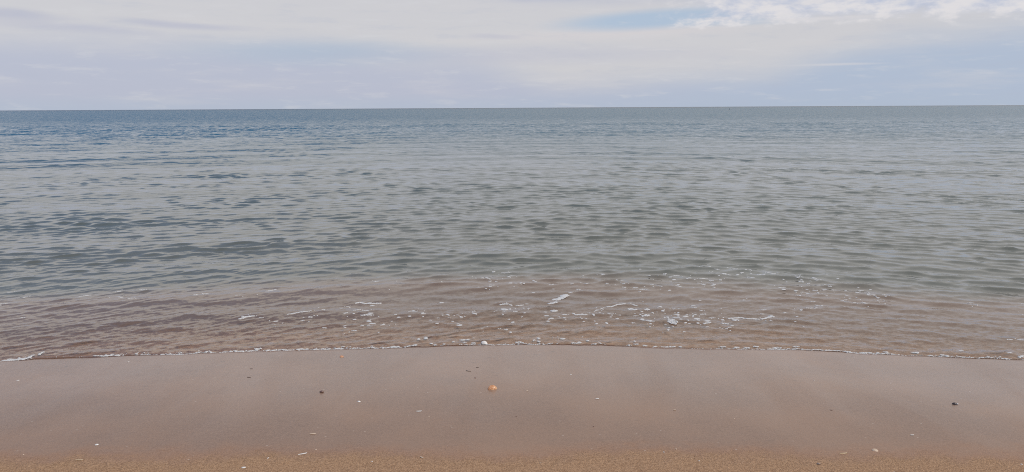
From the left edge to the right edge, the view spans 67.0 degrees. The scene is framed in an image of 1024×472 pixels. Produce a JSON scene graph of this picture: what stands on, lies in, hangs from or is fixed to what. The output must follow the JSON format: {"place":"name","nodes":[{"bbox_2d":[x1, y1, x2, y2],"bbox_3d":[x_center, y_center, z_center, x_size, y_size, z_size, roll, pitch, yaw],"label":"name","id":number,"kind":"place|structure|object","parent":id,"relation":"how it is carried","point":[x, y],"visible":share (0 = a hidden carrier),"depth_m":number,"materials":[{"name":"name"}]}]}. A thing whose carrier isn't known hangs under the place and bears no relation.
{"place":"outdoors","nodes":[
{"label":"outdoors","id":0,"kind":"place"},
{"bbox_2d":[0,105,1023,353],"bbox_3d":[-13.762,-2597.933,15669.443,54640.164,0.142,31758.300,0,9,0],"label":"sea","id":1,"kind":"structure","parent":0,"point":[910,217],"depth_m":12.61,"materials":[{"name":"liquid"}]},
{"bbox_2d":[2,339,1023,360],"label":"shore froth","id":2,"kind":"object","parent":1,"relation":"on","point":[257,349],"visible":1,"depth_m":5.49,"materials":[{"name":"liquid"}]},
{"bbox_2d":[552,294,568,299],"bbox_3d":[0.451,0.553,7.009,0.100,0.015,0.252,6,11,32],"label":"foam patch","id":3,"kind":"object","parent":1,"relation":"on","point":[563,296],"visible":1,"depth_m":6.98,"materials":[{"name":"white liquid"}]},
{"bbox_2d":[667,319,677,323],"bbox_3d":[1.286,0.683,6.193,0.089,0.007,0.166,0,9,0],"label":"foam patch","id":4,"kind":"object","parent":1,"relation":"on","point":[672,321],"visible":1,"depth_m":6.18,"materials":[{"name":"white liquid"}]},
{"bbox_2d":[728,317,759,319],"bbox_3d":[1.880,0.668,6.288,0.260,0.009,0.066,0,9,4],"label":"foam patch","id":5,"kind":"object","parent":1,"relation":"on","point":[744,318],"visible":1,"depth_m":6.27,"materials":[{"name":"white liquid"}]},
{"bbox_2d":[0,306,1023,471],"bbox_3d":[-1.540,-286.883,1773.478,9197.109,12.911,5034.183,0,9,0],"label":"sand","id":6,"kind":"structure","parent":0,"point":[798,409],"depth_m":4.49,"materials":[{"name":"beige sand"}]},
{"bbox_2d":[488,385,496,389],"bbox_3d":[-0.119,0.901,4.597,0.060,0.023,0.034,-8,14,-11],"label":"cockle shell","id":7,"kind":"object","parent":6,"relation":"on","point":[492,387],"visible":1,"depth_m":4.59},
{"bbox_2d":[0,0,1023,110],"label":"sky","id":8,"kind":"structure","parent":0,"point":[55,54],"materials":[{"name":"white"}]}
]}

